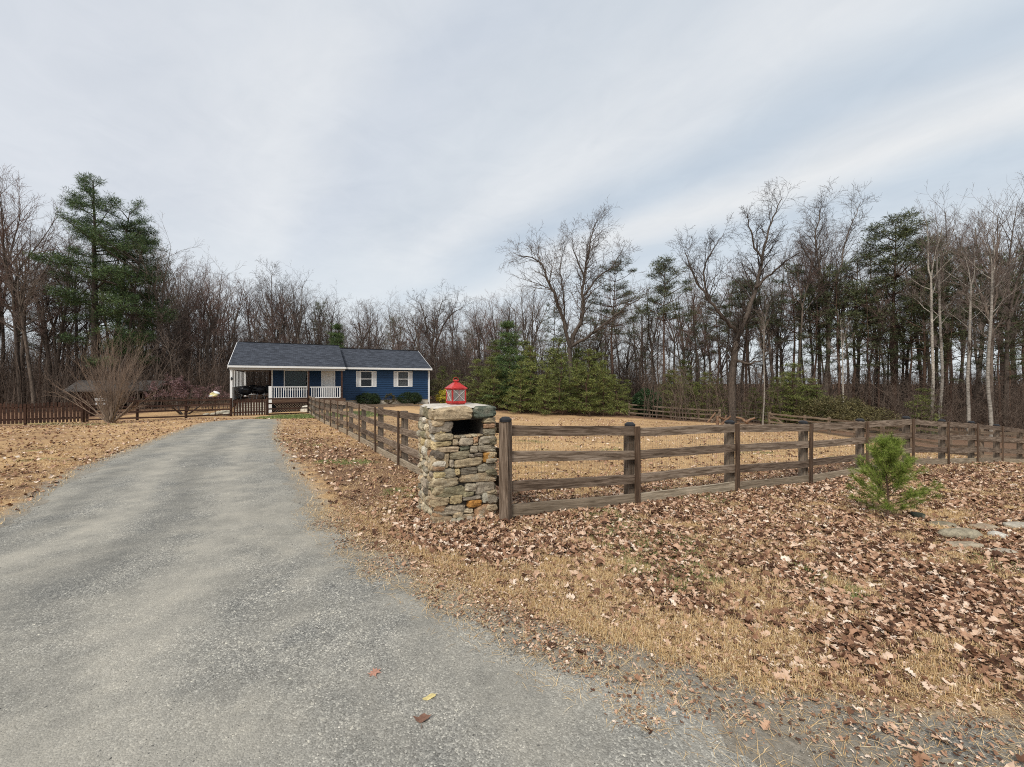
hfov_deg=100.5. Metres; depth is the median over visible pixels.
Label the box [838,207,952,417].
tall pine
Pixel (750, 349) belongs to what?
bare tree
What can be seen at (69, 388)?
garden shed
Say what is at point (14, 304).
bare tree
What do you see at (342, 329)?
bare tree
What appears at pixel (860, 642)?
fallen leaves
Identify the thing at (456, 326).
bare tree
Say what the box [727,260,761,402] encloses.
bare tree
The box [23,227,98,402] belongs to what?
bare tree
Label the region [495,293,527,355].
bare tree
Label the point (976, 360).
bare tree
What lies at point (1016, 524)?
rock
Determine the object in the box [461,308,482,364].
bare tree
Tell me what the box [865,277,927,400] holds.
bare tree
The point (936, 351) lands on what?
bare tree
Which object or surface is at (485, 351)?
bare tree
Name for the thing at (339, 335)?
young pine
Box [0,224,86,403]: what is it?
bare tree
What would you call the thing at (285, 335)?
bare sapling
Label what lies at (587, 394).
young pine
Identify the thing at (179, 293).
bare tree
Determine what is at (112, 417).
bare shrub
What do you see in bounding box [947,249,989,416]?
bare tree
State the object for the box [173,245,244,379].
bare tree
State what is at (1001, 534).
rock
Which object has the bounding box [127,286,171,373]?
bare tree
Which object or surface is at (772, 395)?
young pine
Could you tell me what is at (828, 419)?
pasture fence
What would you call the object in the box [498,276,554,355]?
bare tree
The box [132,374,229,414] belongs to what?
redbud tree
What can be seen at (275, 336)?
bare tree
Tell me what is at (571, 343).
bare tree
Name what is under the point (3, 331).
bare tree
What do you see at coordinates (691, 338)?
scrub pine
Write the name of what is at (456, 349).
bare tree
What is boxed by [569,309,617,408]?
bare tree
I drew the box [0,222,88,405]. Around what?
bare tree
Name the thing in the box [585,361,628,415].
young pine
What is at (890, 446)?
pine
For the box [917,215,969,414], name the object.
bare tree
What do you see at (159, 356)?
bare sapling
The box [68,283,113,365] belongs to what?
bare tree
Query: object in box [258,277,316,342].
bare tree
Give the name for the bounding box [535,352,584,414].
young pine
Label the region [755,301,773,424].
pale barked tree
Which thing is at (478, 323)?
bare tree
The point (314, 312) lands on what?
bare tree
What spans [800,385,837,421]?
young pine
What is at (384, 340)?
bare tree
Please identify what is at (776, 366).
scrub pine
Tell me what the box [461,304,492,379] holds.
bare tree
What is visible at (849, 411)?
olive bush
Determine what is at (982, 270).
bare tree
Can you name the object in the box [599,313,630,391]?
bare tree
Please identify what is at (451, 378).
young pine
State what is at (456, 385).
lantern
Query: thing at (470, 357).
bare sapling
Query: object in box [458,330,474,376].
scrub pine
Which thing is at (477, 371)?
young pine
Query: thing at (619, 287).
tall pine
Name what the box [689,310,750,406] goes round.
bare tree
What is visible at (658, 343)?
bare tree
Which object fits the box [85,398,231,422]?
rail fence
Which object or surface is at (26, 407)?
picket fence
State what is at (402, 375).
window
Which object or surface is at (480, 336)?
bare tree
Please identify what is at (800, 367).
bare sapling
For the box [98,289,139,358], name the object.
bare tree
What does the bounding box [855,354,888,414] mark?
bare sapling
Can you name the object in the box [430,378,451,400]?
olive bush
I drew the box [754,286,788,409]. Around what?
bare tree
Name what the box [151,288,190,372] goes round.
bare tree
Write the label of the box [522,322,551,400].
bare tree
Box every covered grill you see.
[238,386,258,398]
[253,385,265,398]
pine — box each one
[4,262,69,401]
[21,171,178,408]
[26,263,90,387]
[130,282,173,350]
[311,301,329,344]
[326,323,346,347]
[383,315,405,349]
[430,365,449,396]
[446,370,463,399]
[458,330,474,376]
[461,358,494,403]
[475,355,514,405]
[477,319,534,409]
[480,338,513,406]
[498,361,540,413]
[506,340,552,405]
[513,344,552,411]
[528,368,562,414]
[535,336,583,410]
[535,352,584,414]
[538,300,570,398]
[554,358,597,413]
[561,348,614,415]
[565,346,595,410]
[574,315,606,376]
[575,351,626,413]
[585,256,641,403]
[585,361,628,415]
[604,374,631,415]
[615,379,636,414]
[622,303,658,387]
[633,252,697,416]
[658,376,678,415]
[660,359,697,416]
[661,369,694,415]
[669,301,707,383]
[674,375,704,417]
[683,371,725,417]
[694,294,735,406]
[700,378,738,418]
[712,274,776,416]
[741,387,766,421]
[743,292,797,402]
[746,376,796,423]
[755,362,811,420]
[767,262,828,388]
[774,371,826,422]
[785,378,827,423]
[788,276,844,388]
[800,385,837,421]
[805,257,868,403]
[806,292,856,410]
[829,251,899,398]
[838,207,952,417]
[842,278,900,417]
[846,432,946,515]
[851,301,906,408]
[875,279,943,414]
[885,255,972,414]
[890,387,945,433]
[902,263,994,415]
[919,304,979,421]
[925,244,1021,407]
[960,280,1022,390]
[970,300,1023,431]
[973,248,1023,407]
[983,269,1023,422]
[995,293,1023,381]
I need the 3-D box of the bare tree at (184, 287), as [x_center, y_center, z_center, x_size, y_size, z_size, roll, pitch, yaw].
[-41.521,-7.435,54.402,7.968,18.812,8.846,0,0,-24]
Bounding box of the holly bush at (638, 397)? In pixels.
[631,387,662,416]
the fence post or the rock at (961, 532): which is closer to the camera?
the rock at (961, 532)
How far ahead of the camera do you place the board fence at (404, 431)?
11.75 m
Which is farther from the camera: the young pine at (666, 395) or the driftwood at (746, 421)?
the young pine at (666, 395)
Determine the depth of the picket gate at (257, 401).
28.25 m
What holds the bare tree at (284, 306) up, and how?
on the ground at (318, 488)
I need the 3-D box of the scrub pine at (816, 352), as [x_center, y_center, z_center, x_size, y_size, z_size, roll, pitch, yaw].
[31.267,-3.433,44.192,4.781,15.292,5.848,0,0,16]
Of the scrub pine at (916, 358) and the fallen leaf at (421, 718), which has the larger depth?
the scrub pine at (916, 358)
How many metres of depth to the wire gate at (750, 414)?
36.78 m
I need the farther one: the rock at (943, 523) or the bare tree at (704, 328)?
the bare tree at (704, 328)
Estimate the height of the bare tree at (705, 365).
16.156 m
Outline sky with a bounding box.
[0,0,1023,383]
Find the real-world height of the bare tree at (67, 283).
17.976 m
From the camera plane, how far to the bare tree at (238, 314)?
59.75 m
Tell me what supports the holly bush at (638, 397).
on the ground at (318, 488)
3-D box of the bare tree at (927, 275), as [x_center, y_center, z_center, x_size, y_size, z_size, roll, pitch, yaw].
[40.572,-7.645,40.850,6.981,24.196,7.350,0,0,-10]
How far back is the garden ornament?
28.26 m
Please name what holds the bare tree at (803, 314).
on the ground at (318, 488)
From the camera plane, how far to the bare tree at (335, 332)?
60.40 m
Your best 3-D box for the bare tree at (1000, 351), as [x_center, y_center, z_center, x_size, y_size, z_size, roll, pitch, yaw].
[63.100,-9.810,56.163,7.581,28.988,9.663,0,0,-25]
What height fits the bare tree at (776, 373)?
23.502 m
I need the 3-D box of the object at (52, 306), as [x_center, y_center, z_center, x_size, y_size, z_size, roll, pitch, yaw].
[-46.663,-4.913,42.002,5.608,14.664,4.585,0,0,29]
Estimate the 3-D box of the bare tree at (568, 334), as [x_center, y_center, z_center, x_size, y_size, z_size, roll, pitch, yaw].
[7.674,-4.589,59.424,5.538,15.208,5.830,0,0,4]
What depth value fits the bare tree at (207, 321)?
42.07 m
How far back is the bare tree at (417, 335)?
53.66 m
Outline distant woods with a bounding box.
[0,307,1020,400]
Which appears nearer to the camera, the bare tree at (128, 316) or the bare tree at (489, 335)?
the bare tree at (128, 316)
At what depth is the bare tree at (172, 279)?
54.84 m
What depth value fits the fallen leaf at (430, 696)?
2.36 m
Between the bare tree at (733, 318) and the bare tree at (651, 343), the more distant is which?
the bare tree at (733, 318)
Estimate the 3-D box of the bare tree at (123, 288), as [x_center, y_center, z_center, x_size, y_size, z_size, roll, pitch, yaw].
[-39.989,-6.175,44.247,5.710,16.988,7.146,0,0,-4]
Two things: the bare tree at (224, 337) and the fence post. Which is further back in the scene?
the bare tree at (224, 337)
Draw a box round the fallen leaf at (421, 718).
[413,713,430,727]
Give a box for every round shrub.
[355,392,380,403]
[396,392,421,403]
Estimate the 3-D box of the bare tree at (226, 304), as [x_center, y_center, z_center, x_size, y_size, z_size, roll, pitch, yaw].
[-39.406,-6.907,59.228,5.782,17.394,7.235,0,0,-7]
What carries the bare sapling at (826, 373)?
on the ground at (318, 488)
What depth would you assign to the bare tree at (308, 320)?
59.78 m
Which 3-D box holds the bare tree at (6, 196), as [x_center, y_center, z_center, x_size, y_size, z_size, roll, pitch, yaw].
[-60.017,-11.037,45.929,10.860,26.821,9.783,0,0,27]
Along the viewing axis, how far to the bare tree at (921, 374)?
43.99 m
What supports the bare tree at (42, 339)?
on the ground at (318, 488)
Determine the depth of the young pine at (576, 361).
39.88 m
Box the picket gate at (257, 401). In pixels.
[233,398,265,415]
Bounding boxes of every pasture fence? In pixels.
[628,403,720,422]
[768,412,1023,458]
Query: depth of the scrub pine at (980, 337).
40.01 m
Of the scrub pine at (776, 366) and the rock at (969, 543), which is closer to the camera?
the rock at (969, 543)
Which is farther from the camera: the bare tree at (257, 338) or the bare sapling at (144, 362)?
the bare tree at (257, 338)
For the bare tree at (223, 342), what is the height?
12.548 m
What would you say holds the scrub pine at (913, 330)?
on the ground at (318, 488)
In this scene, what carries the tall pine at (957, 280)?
on the ground at (318, 488)
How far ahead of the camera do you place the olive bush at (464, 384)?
43.47 m
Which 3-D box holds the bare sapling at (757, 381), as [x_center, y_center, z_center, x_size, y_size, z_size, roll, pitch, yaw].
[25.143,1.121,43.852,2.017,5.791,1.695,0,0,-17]
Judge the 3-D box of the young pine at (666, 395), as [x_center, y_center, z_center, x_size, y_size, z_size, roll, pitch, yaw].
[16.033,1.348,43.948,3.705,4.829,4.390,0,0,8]
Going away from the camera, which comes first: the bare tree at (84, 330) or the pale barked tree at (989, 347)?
the pale barked tree at (989, 347)
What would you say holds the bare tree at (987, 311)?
on the ground at (318, 488)
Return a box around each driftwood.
[716,415,730,424]
[736,417,754,423]
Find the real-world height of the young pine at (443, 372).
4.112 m
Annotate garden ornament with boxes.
[209,391,219,413]
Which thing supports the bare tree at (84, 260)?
on the ground at (318, 488)
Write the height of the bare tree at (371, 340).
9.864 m
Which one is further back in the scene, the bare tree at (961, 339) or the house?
the bare tree at (961, 339)
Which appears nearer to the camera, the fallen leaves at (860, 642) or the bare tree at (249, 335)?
the fallen leaves at (860, 642)
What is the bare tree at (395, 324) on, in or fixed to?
on the ground at (318, 488)
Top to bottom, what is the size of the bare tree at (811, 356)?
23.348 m
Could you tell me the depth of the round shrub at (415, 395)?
36.66 m
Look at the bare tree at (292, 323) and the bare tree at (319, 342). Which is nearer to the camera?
the bare tree at (319, 342)
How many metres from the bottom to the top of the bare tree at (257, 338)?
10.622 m
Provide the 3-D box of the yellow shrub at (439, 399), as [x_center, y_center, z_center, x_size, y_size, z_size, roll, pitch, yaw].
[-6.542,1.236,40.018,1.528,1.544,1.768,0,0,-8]
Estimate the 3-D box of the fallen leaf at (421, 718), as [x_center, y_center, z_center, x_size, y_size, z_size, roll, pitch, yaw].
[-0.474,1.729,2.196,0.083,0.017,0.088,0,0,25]
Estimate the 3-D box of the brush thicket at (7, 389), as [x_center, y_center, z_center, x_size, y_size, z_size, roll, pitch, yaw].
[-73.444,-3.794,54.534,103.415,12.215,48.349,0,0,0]
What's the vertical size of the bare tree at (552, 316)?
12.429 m
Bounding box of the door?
[323,372,333,396]
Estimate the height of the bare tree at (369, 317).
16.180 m
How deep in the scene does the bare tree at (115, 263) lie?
41.05 m
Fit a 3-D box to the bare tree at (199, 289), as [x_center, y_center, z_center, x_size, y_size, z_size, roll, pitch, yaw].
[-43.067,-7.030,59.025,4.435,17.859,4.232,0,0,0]
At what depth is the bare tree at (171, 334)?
41.35 m
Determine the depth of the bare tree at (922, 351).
56.99 m
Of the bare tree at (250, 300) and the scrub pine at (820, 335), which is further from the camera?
the bare tree at (250, 300)
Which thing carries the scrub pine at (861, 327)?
on the ground at (318, 488)
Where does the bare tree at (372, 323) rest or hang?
on the ground at (318, 488)
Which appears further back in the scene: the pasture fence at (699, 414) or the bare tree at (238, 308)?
the bare tree at (238, 308)
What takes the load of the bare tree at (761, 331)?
on the ground at (318, 488)
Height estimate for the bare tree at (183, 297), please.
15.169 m
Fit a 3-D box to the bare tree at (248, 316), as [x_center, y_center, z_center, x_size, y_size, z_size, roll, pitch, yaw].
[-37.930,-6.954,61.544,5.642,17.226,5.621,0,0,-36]
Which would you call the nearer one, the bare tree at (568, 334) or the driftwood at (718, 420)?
the driftwood at (718, 420)
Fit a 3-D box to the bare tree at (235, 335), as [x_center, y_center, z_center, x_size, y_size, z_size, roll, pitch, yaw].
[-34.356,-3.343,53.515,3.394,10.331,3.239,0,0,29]
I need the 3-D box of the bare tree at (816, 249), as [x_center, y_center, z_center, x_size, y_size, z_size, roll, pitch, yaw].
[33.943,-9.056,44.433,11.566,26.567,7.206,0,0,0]
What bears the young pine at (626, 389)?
on the ground at (318, 488)
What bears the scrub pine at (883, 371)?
on the ground at (318, 488)
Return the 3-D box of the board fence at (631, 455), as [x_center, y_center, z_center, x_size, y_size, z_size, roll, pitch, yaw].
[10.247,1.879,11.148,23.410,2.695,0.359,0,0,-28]
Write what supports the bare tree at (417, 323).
on the ground at (318, 488)
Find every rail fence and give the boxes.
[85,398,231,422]
[266,397,309,414]
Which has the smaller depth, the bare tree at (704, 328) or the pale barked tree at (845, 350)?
the pale barked tree at (845, 350)
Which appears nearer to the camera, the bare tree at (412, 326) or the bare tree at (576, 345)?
the bare tree at (576, 345)
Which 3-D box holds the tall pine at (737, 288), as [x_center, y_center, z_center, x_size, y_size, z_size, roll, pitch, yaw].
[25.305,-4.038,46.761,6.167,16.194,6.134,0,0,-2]
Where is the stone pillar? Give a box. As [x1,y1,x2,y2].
[416,403,497,523]
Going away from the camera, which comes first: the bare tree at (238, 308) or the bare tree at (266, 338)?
the bare tree at (238, 308)
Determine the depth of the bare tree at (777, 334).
47.12 m
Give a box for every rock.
[300,405,312,411]
[909,512,925,518]
[925,521,956,527]
[937,527,983,539]
[945,541,983,548]
[968,523,999,530]
[980,548,1017,553]
[987,531,1007,538]
[1002,521,1023,528]
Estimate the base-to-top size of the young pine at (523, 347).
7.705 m
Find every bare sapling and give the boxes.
[52,332,83,396]
[139,341,154,395]
[148,326,189,403]
[151,337,168,371]
[161,325,191,401]
[165,332,190,398]
[181,341,201,403]
[215,356,228,393]
[221,340,236,385]
[267,323,296,342]
[437,340,455,374]
[460,341,476,390]
[615,345,640,401]
[679,357,697,399]
[748,352,769,387]
[751,368,767,403]
[786,349,812,385]
[814,359,837,392]
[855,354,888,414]
[973,346,1014,405]
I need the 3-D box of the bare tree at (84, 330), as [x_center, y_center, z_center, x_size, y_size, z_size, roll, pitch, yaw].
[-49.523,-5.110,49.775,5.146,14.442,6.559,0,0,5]
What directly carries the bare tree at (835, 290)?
on the ground at (318, 488)
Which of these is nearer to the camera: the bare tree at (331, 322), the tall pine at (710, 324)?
the tall pine at (710, 324)
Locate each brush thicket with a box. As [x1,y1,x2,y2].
[0,317,256,412]
[149,324,676,413]
[630,349,1023,436]
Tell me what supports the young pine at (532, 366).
on the ground at (318, 488)
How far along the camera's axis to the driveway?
2.72 m
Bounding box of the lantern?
[445,377,467,404]
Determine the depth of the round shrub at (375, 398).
34.87 m
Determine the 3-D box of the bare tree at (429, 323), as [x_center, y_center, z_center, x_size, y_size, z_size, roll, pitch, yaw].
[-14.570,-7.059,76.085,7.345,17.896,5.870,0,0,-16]
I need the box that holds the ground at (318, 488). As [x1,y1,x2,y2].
[0,384,1023,766]
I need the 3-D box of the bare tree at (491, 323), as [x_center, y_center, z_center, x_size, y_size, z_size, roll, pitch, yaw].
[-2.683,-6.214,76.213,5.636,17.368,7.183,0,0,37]
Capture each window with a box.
[284,370,307,389]
[360,371,371,386]
[397,371,408,386]
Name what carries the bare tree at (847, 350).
on the ground at (318, 488)
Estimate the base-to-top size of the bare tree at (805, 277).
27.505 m
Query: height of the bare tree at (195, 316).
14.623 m
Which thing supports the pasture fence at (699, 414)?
on the ground at (318, 488)
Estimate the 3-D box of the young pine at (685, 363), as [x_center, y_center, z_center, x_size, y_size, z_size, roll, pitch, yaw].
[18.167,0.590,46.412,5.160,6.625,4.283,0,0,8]
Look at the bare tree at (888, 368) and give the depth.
49.87 m
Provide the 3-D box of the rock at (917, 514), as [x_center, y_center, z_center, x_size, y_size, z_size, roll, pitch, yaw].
[5.912,1.941,6.207,0.181,0.126,0.140,0,0,0]
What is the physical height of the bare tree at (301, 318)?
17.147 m
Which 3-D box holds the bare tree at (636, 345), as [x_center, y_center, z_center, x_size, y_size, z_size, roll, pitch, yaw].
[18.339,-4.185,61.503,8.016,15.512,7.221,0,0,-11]
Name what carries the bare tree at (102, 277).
on the ground at (318, 488)
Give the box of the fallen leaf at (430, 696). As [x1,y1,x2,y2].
[422,693,436,699]
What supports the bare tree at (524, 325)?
on the ground at (318, 488)
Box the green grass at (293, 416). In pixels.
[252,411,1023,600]
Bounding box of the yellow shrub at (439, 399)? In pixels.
[435,389,449,402]
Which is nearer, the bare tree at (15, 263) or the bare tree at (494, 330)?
the bare tree at (15, 263)
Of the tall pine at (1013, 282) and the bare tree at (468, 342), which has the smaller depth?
the tall pine at (1013, 282)
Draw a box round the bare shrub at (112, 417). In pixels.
[44,323,156,422]
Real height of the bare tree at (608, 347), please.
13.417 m
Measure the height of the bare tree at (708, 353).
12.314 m
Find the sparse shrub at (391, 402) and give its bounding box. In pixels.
[381,393,395,403]
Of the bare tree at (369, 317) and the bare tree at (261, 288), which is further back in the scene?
the bare tree at (369, 317)
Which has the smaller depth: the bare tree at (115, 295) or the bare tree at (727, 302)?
the bare tree at (115, 295)
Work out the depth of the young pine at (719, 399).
42.29 m
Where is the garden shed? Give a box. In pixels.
[62,380,170,408]
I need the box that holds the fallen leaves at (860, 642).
[0,416,1023,766]
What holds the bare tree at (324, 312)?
on the ground at (318, 488)
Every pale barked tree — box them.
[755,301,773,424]
[826,310,855,401]
[888,199,969,433]
[902,200,972,432]
[936,205,1018,434]
[954,194,1023,436]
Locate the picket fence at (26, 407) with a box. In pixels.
[0,402,84,424]
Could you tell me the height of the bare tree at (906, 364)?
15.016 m
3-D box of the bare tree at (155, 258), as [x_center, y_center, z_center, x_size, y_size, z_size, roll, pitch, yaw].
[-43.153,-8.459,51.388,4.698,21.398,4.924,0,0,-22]
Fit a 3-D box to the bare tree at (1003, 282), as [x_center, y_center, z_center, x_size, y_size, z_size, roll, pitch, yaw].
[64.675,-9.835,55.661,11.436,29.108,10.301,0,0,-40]
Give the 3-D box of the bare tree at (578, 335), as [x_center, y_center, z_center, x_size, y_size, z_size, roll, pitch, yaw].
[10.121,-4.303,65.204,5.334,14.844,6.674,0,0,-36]
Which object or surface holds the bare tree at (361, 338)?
on the ground at (318, 488)
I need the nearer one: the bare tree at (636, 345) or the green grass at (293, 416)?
the green grass at (293, 416)
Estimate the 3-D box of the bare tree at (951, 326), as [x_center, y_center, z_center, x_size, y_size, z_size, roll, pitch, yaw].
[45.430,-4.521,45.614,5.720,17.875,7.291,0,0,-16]
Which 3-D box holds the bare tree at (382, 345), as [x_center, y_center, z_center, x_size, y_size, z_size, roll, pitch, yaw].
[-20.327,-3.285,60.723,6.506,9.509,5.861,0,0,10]
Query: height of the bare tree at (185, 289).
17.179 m
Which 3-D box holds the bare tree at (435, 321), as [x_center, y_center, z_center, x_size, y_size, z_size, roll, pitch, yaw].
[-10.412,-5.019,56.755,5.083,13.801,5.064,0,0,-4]
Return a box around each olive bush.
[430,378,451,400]
[448,381,483,402]
[468,386,499,404]
[794,398,848,423]
[803,393,867,429]
[826,402,883,431]
[843,407,901,432]
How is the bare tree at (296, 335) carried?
on the ground at (318, 488)
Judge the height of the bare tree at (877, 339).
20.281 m
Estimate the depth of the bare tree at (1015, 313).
47.99 m
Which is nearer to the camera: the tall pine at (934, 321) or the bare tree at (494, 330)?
the tall pine at (934, 321)
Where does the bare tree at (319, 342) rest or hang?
on the ground at (318, 488)
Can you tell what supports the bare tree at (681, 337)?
on the ground at (318, 488)
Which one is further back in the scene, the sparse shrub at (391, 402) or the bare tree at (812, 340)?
the bare tree at (812, 340)
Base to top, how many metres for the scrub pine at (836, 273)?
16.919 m
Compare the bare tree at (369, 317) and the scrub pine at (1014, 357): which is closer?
the scrub pine at (1014, 357)
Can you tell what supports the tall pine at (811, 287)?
on the ground at (318, 488)
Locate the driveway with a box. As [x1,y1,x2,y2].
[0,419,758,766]
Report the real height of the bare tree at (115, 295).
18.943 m
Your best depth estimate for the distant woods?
87.34 m
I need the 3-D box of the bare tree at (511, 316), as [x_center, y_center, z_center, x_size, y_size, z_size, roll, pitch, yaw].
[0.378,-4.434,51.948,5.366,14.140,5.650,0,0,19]
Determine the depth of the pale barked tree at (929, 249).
32.89 m
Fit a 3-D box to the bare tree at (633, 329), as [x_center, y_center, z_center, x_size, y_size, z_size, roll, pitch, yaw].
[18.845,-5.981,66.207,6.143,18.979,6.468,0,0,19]
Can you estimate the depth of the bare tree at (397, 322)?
70.69 m
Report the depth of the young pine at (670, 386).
42.69 m
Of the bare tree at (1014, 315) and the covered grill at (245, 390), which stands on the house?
the covered grill at (245, 390)
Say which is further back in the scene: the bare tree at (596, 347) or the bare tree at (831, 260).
the bare tree at (831, 260)
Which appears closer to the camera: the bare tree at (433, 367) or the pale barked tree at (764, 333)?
the pale barked tree at (764, 333)
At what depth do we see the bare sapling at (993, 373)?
39.30 m
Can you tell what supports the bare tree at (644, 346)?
on the ground at (318, 488)
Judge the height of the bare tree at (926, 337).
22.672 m
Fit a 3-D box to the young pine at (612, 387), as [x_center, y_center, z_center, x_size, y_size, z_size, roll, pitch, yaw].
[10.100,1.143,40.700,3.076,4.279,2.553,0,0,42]
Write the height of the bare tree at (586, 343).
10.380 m
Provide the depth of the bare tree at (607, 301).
57.09 m
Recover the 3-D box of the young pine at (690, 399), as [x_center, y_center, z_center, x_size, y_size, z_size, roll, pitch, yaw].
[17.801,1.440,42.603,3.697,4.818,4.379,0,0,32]
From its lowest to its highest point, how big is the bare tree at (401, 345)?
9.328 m
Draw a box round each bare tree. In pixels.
[0,166,44,335]
[0,169,21,295]
[0,171,77,411]
[0,193,73,401]
[0,205,43,402]
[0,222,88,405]
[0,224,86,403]
[0,232,76,412]
[0,240,19,305]
[0,242,30,401]
[7,215,88,405]
[8,261,91,402]
[15,254,88,401]
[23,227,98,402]
[33,265,104,401]
[47,233,108,308]
[59,277,122,368]
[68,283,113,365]
[70,289,109,374]
[84,219,146,379]
[85,245,116,338]
[87,232,171,378]
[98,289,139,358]
[101,253,167,378]
[118,276,196,361]
[122,212,202,404]
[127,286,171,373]
[137,280,210,378]
[144,249,191,365]
[145,226,176,308]
[149,251,215,376]
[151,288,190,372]
[156,252,219,388]
[159,267,212,398]
[161,303,221,397]
[169,259,204,377]
[171,307,227,398]
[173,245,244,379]
[173,260,236,401]
[175,270,234,388]
[183,263,227,402]
[183,315,219,381]
[189,267,216,332]
[198,271,244,366]
[200,275,262,357]
[202,301,243,393]
[211,302,237,363]
[219,275,253,397]
[226,318,243,376]
[228,323,270,395]
[229,276,266,384]
[230,277,269,333]
[239,320,271,393]
[241,290,287,383]
[243,294,266,375]
[245,315,278,379]
[250,258,290,383]
[251,274,300,340]
[251,283,305,342]
[258,270,304,341]
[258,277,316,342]
[263,292,296,342]
[270,263,319,343]
[276,268,320,340]
[279,305,308,342]
[283,323,311,343]
[286,288,345,344]
[287,285,330,343]
[296,296,326,340]
[304,322,331,344]
[307,297,343,340]
[310,283,351,344]
[320,311,351,347]
[324,309,353,347]
[337,300,377,348]
[344,299,385,348]
[348,327,387,348]
[351,296,379,342]
[351,302,392,348]
[356,329,385,348]
[364,313,397,348]
[373,320,419,349]
[374,291,414,349]
[383,292,409,349]
[394,299,423,349]
[396,306,432,361]
[397,278,478,372]
[404,325,423,349]
[409,307,432,351]
[411,296,447,358]
[415,294,451,389]
[416,319,452,390]
[423,343,446,390]
[433,316,454,386]
[436,304,461,371]
[441,302,466,390]
[444,330,466,379]
[447,319,480,382]
[457,322,480,379]
[459,295,502,382]
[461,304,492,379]
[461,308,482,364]
[462,296,492,386]
[474,310,507,360]
[476,289,510,365]
[477,302,504,353]
[480,332,500,366]
[484,313,509,379]
[485,297,524,355]
[492,291,535,361]
[492,302,522,341]
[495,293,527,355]
[496,197,657,412]
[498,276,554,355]
[504,270,550,406]
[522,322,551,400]
[524,283,549,373]
[548,324,566,365]
[550,302,582,376]
[554,326,591,364]
[566,310,589,367]
[568,320,623,404]
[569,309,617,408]
[579,283,610,358]
[592,283,625,373]
[594,269,628,400]
[596,315,626,398]
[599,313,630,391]
[599,316,648,412]
[616,292,643,377]
[621,307,659,388]
[626,305,667,385]
[633,269,682,390]
[636,315,670,394]
[646,295,671,395]
[649,286,696,400]
[656,322,690,399]
[658,269,712,397]
[659,301,692,399]
[665,177,814,422]
[667,320,717,382]
[669,255,714,384]
[674,273,711,405]
[683,291,725,396]
[686,284,722,374]
[688,312,726,415]
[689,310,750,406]
[712,257,739,405]
[718,285,757,354]
[721,276,767,402]
[725,265,781,410]
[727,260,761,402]
[730,255,794,409]
[733,278,777,398]
[739,261,784,392]
[740,226,804,396]
[746,276,808,409]
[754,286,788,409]
[757,290,810,404]
[774,201,855,393]
[774,225,847,377]
[777,241,832,384]
[778,237,830,409]
[780,230,817,384]
[783,176,882,409]
[787,226,867,356]
[797,263,832,380]
[805,258,878,396]
[809,210,847,391]
[821,243,902,398]
[826,271,865,392]
[842,262,898,415]
[849,301,891,417]
[851,243,875,383]
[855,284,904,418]
[860,266,927,403]
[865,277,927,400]
[865,305,928,417]
[866,253,909,370]
[878,300,918,381]
[882,290,948,413]
[886,233,949,419]
[887,228,959,410]
[889,181,991,414]
[896,288,955,372]
[899,214,979,419]
[907,266,980,352]
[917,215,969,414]
[921,200,1023,412]
[932,218,1013,420]
[934,184,1023,430]
[944,210,999,419]
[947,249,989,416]
[950,193,1021,386]
[960,212,1023,392]
[966,172,1023,431]
[989,242,1023,352]
[996,232,1023,393]
[1005,199,1023,278]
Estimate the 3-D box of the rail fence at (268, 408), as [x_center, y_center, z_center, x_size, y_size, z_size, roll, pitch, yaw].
[-15.447,1.586,29.425,2.677,1.305,0.169,0,0,-30]
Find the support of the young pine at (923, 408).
on the ground at (318, 488)
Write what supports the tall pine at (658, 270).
on the ground at (318, 488)
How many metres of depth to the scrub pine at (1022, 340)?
36.84 m
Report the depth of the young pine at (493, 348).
42.76 m
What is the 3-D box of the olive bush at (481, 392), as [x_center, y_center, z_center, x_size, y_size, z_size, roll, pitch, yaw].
[-2.656,1.222,43.218,4.280,2.318,4.088,0,0,-20]
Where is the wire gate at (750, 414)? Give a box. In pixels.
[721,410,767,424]
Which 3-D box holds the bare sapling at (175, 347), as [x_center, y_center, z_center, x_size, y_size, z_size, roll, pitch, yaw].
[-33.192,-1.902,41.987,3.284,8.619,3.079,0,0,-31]
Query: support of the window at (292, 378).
in the house
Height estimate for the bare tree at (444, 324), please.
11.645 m
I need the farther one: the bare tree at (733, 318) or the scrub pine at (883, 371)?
the bare tree at (733, 318)
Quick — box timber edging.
[353,403,421,408]
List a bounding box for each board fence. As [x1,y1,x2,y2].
[308,396,421,474]
[512,416,1023,516]
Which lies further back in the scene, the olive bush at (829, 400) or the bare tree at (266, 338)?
the bare tree at (266, 338)
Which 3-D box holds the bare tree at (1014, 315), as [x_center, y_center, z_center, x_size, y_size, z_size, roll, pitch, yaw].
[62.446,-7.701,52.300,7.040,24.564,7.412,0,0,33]
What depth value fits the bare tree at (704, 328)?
53.38 m
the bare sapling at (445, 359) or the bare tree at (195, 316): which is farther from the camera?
the bare sapling at (445, 359)
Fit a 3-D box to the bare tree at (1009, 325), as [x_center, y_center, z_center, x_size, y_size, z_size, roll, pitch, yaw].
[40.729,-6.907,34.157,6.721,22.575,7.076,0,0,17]
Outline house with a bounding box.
[227,341,431,414]
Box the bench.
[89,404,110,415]
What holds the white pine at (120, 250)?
on the ground at (318, 488)
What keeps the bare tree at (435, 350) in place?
on the ground at (318, 488)
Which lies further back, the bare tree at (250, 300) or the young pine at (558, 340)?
the bare tree at (250, 300)

